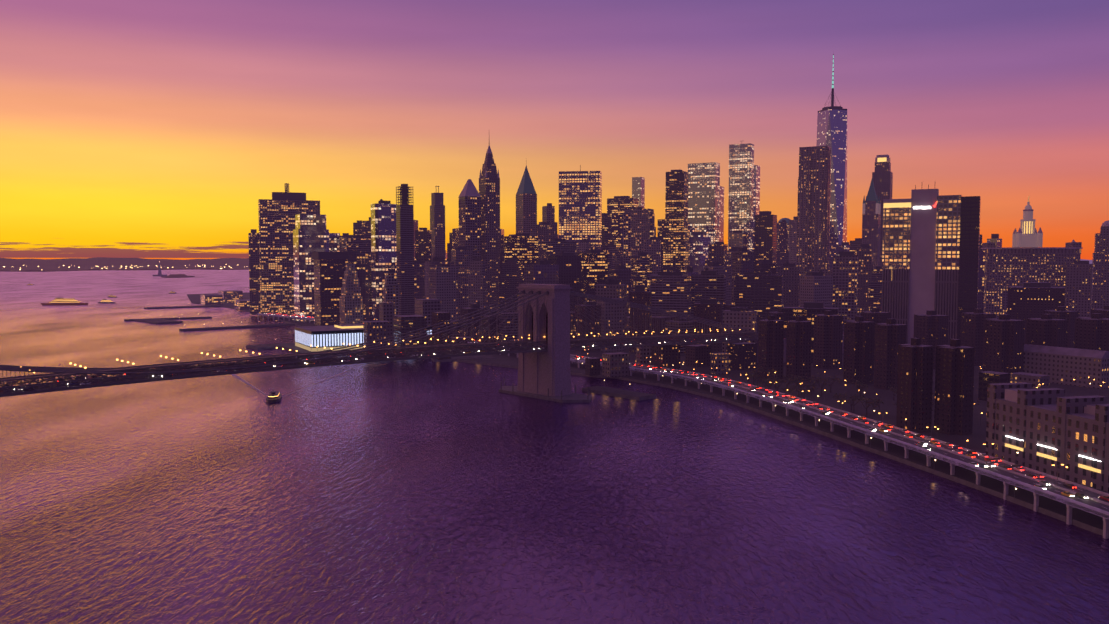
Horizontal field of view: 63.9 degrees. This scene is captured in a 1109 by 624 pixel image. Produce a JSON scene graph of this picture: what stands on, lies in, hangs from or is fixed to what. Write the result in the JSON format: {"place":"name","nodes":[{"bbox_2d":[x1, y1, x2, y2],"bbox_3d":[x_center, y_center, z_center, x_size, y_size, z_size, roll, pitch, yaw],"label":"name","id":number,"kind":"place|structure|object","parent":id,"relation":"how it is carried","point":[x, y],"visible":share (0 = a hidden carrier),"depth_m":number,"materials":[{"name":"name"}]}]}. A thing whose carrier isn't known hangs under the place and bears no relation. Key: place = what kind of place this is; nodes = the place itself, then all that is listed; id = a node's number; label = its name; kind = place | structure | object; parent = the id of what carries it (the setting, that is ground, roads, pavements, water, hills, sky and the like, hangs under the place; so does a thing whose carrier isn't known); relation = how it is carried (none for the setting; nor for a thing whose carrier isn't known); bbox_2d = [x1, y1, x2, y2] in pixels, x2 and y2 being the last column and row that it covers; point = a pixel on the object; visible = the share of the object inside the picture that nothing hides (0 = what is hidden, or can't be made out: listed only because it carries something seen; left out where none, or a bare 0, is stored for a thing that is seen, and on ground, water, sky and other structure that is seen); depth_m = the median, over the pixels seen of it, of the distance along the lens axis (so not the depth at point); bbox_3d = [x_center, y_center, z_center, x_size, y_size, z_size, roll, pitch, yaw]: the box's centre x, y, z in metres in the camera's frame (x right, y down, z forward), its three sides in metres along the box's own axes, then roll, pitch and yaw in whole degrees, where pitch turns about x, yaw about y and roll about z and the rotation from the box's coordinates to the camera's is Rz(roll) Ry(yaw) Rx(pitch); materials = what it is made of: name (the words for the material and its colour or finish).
{"place":"outdoors","nodes":[
{"label":"outdoors","id":0,"kind":"place"},
{"bbox_2d":[341,235,370,266],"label":"building wall","id":1,"kind":"structure","parent":0,"point":[361,243],"depth_m":1463.61,"materials":[{"name":"brown glass"}]},
{"bbox_2d":[0,257,1091,271],"bbox_3d":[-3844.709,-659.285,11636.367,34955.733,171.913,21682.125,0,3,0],"label":"shore hills","id":2,"kind":"structure","parent":0,"point":[51,265],"depth_m":13319.31,"materials":[{"name":"purple"}]},
{"bbox_2d":[0,270,1108,623],"bbox_3d":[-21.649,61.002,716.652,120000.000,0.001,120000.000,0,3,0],"label":"water","id":3,"kind":"structure","parent":0,"point":[428,490],"depth_m":372.91,"materials":[{"name":"purple liquid"}]},
{"bbox_2d":[98,299,114,303],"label":"harbour ferry","id":4,"kind":"object","parent":3,"relation":"on","point":[105,301],"visible":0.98,"depth_m":2102.37,"materials":[{"name":"white"}]},
{"bbox_2d":[153,261,194,277],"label":"liberty island statue","id":5,"kind":"object","parent":3,"relation":"on","point":[172,275],"visible":0.94,"depth_m":5307.82,"materials":[{"name":"black"}]},
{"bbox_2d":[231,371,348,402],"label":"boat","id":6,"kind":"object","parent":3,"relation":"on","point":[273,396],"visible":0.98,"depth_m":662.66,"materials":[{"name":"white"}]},
{"bbox_2d":[499,273,591,402],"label":"bridge tower","id":7,"kind":"structure","parent":3,"relation":"in","point":[544,375],"depth_m":664.39,"materials":[{"name":"stone"}]},
{"bbox_2d":[0,290,757,387],"bbox_3d":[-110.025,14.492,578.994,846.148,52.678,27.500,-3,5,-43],"label":"bridge cables","id":8,"kind":"object","parent":7,"relation":"attached to","point":[33,369],"visible":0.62,"depth_m":636.44,"materials":[{"name":"black metal"}]},
{"bbox_2d":[0,328,843,396],"bbox_3d":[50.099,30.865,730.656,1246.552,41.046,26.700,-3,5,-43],"label":"bridge deck","id":9,"kind":"structure","parent":7,"relation":"attached to","point":[57,385],"depth_m":537.02,"materials":[{"name":"grey metal"}]},
{"bbox_2d":[5,332,843,390],"bbox_3d":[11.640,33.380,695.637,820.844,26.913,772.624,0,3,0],"label":"street lights","id":10,"kind":"object","parent":9,"relation":"on","point":[88,382],"visible":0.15,"depth_m":533.80,"materials":[{"name":"black paint"}]},
{"bbox_2d":[258,308,1108,538],"bbox_3d":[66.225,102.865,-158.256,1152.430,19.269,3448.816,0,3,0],"label":"elevated highway","id":11,"kind":"structure","parent":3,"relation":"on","point":[1094,503],"depth_m":447.00,"materials":[{"name":"concrete"}]},
{"bbox_2d":[264,313,1108,500],"bbox_3d":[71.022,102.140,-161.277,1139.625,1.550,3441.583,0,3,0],"label":"cars","id":12,"kind":"object","parent":11,"relation":"on","point":[990,463],"visible":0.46,"depth_m":470.32,"materials":[{"name":"red paint"}]},
{"bbox_2d":[0,0,1108,259],"label":"sky","id":13,"kind":"structure","parent":0,"point":[146,129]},
{"bbox_2d":[187,292,1108,535],"bbox_3d":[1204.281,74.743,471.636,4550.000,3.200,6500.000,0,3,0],"label":"waterfront land","id":14,"kind":"structure","parent":0,"point":[1083,519],"depth_m":603.20,"materials":[{"name":"concrete"}]},
{"bbox_2d":[200,290,249,309],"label":"ferry terminal","id":15,"kind":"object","parent":14,"relation":"on","point":[234,296],"visible":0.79,"depth_m":1981.89,"materials":[{"name":"grey glass"}]},
{"bbox_2d":[248,183,319,314],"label":"skyscraper","id":16,"kind":"structure","parent":14,"relation":"on","point":[271,274],"depth_m":1622.11,"materials":[{"name":"black glass"}]},
{"bbox_2d":[293,214,339,320],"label":"skyscraper","id":17,"kind":"structure","parent":14,"relation":"on","point":[311,233],"depth_m":1470.59,"materials":[{"name":"grey glass"}]},
{"bbox_2d":[312,252,349,325],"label":"skyscraper","id":18,"kind":"structure","parent":14,"relation":"on","point":[329,268],"depth_m":1289.74,"materials":[{"name":"brown glass"}]},
{"bbox_2d":[339,264,362,324],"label":"building","id":19,"kind":"structure","parent":14,"relation":"on","point":[351,303],"depth_m":1171.36,"materials":[{"name":"grey concrete"}]},
{"bbox_2d":[282,324,431,352],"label":"pier building","id":20,"kind":"structure","parent":14,"relation":"on","point":[329,337],"depth_m":988.95,"materials":[{"name":"grey"}]},
{"bbox_2d":[371,199,396,320],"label":"skyscraper","id":21,"kind":"structure","parent":14,"relation":"on","point":[383,239],"depth_m":1323.10,"materials":[{"name":"black glass"}]},
{"bbox_2d":[124,304,655,400],"bbox_3d":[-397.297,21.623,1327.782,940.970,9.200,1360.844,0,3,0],"label":"piers","id":22,"kind":"structure","parent":14,"relation":"on","point":[621,393],"depth_m":1043.15,"materials":[{"name":"concrete"}]},
{"bbox_2d":[396,184,413,314],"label":"skyscraper","id":23,"kind":"structure","parent":14,"relation":"on","point":[405,241],"depth_m":1254.03,"materials":[{"name":"black glass"}]},
{"bbox_2d":[430,186,444,261],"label":"skyscraper","id":24,"kind":"structure","parent":14,"relation":"on","point":[437,217],"depth_m":1554.98,"materials":[{"name":"grey glass"}]},
{"bbox_2d":[458,179,480,260],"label":"skyscraper","id":25,"kind":"structure","parent":14,"relation":"on","point":[469,197],"depth_m":1365.06,"materials":[{"name":"grey glass"}]},
{"bbox_2d":[479,144,499,312],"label":"skyscraper","id":26,"kind":"structure","parent":14,"relation":"on","point":[489,185],"depth_m":1379.86,"materials":[{"name":"brown stone"}]},
{"bbox_2d":[516,165,536,235],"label":"skyscraper","id":27,"kind":"structure","parent":14,"relation":"on","point":[526,208],"depth_m":1605.90,"materials":[{"name":"grey concrete"}]},
{"bbox_2d":[542,203,556,237],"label":"skyscraper","id":28,"kind":"structure","parent":14,"relation":"on","point":[548,212],"depth_m":1694.08,"materials":[{"name":"grey glass"}]},
{"bbox_2d":[559,165,601,251],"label":"skyscraper","id":29,"kind":"structure","parent":14,"relation":"on","point":[580,205],"depth_m":1500.87,"materials":[{"name":"black glass"}]},
{"bbox_2d":[363,267,838,362],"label":"city buildings","id":30,"kind":"structure","parent":14,"relation":"on","point":[759,295],"depth_m":974.49,"materials":[{"name":"brown glass"}]},
{"bbox_2d":[607,177,653,255],"bbox_3d":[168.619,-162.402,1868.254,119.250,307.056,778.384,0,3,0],"label":"skyscrapers","id":31,"kind":"structure","parent":14,"relation":"on","point":[619,206],"depth_m":1831.53,"materials":[{"name":"grey glass"}]},
{"bbox_2d":[343,213,984,331],"bbox_3d":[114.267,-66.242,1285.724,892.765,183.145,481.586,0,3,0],"label":"city buildings","id":32,"kind":"structure","parent":14,"relation":"on","point":[850,288],"depth_m":1245.09,"materials":[{"name":"black glass"}]},
{"bbox_2d":[340,213,1001,274],"bbox_3d":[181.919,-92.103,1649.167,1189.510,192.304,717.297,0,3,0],"label":"city buildings","id":33,"kind":"structure","parent":14,"relation":"on","point":[704,251],"depth_m":1625.41,"materials":[{"name":"black glass"}]},
{"bbox_2d":[663,169,689,271],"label":"skyscraper","id":34,"kind":"structure","parent":14,"relation":"on","point":[676,245],"depth_m":1487.91,"materials":[{"name":"black glass"}]},
{"bbox_2d":[287,311,1108,500],"bbox_3d":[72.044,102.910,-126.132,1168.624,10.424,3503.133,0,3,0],"label":"street lamps","id":35,"kind":"object","parent":14,"relation":"on","point":[876,394],"visible":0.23,"depth_m":655.63,"materials":[{"name":"yellow metal"}]},
{"bbox_2d":[688,162,723,243],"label":"skyscraper","id":36,"kind":"structure","parent":14,"relation":"on","point":[705,203],"depth_m":1816.66,"materials":[{"name":"grey glass"}]},
{"bbox_2d":[728,143,759,250],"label":"skyscraper","id":37,"kind":"structure","parent":14,"relation":"on","point":[744,193],"depth_m":1760.15,"materials":[{"name":"grey glass"}]},
{"bbox_2d":[391,329,1108,491],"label":"waterfront buildings","id":38,"kind":"structure","parent":14,"relation":"on","point":[1044,427],"depth_m":449.36,"materials":[{"name":"brown glass"}]},
{"bbox_2d":[754,211,790,263],"bbox_3d":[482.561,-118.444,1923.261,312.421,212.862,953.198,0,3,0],"label":"skyscraper","id":39,"kind":"structure","parent":14,"relation":"on","point":[765,239],"depth_m":1453.42,"materials":[{"name":"brown concrete"}]},
{"bbox_2d":[756,337,843,362],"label":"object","id":40,"kind":"object","parent":14,"relation":"on","point":[784,358],"visible":0.02,"depth_m":871.82,"materials":[{"name":"stone"}]},
{"bbox_2d":[816,54,846,244],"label":"skyscraper","id":41,"kind":"structure","parent":14,"relation":"on","point":[832,126],"depth_m":1888.57,"materials":[{"name":"blue glass"}]},
{"bbox_2d":[741,364,986,417],"bbox_3d":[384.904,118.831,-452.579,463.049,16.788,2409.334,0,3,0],"label":"trees","id":42,"kind":"object","parent":14,"relation":"on","point":[778,380],"visible":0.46,"depth_m":656.78,"materials":[{"name":"green plant"}]},
{"bbox_2d":[862,178,880,268],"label":"skyscraper","id":43,"kind":"structure","parent":14,"relation":"on","point":[871,220],"depth_m":1500.18,"materials":[{"name":"grey stone"}]},
{"bbox_2d":[872,154,892,265],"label":"skyscraper","id":44,"kind":"structure","parent":14,"relation":"on","point":[882,175],"depth_m":1611.88,"materials":[{"name":"grey glass"}]},
{"bbox_2d":[881,185,980,344],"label":"skyscraper","id":45,"kind":"structure","parent":14,"relation":"on","point":[930,259],"depth_m":924.77,"materials":[{"name":"grey concrete"}]},
{"bbox_2d":[758,305,1108,434],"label":"apartment buildings","id":46,"kind":"structure","parent":14,"relation":"on","point":[880,352],"depth_m":739.13,"materials":[{"name":"brown brick"}]},
{"bbox_2d":[981,195,1082,318],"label":"municipal building","id":47,"kind":"structure","parent":14,"relation":"on","point":[1026,257],"depth_m":1236.98,"materials":[{"name":"beige stone"}]},
{"bbox_2d":[797,146,831,295],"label":"building","id":48,"kind":"structure","parent":0,"point":[813,216],"depth_m":1301.27,"materials":[{"name":"black glass"}]},
{"bbox_2d":[1007,282,1064,343],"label":"building","id":49,"kind":"structure","parent":0,"point":[1032,299],"depth_m":986.12,"materials":[{"name":"brown brick"}]},
{"bbox_2d":[1065,220,1108,317],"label":"building","id":50,"kind":"structure","parent":0,"point":[1087,287],"depth_m":1215.42,"materials":[{"name":"concrete"}]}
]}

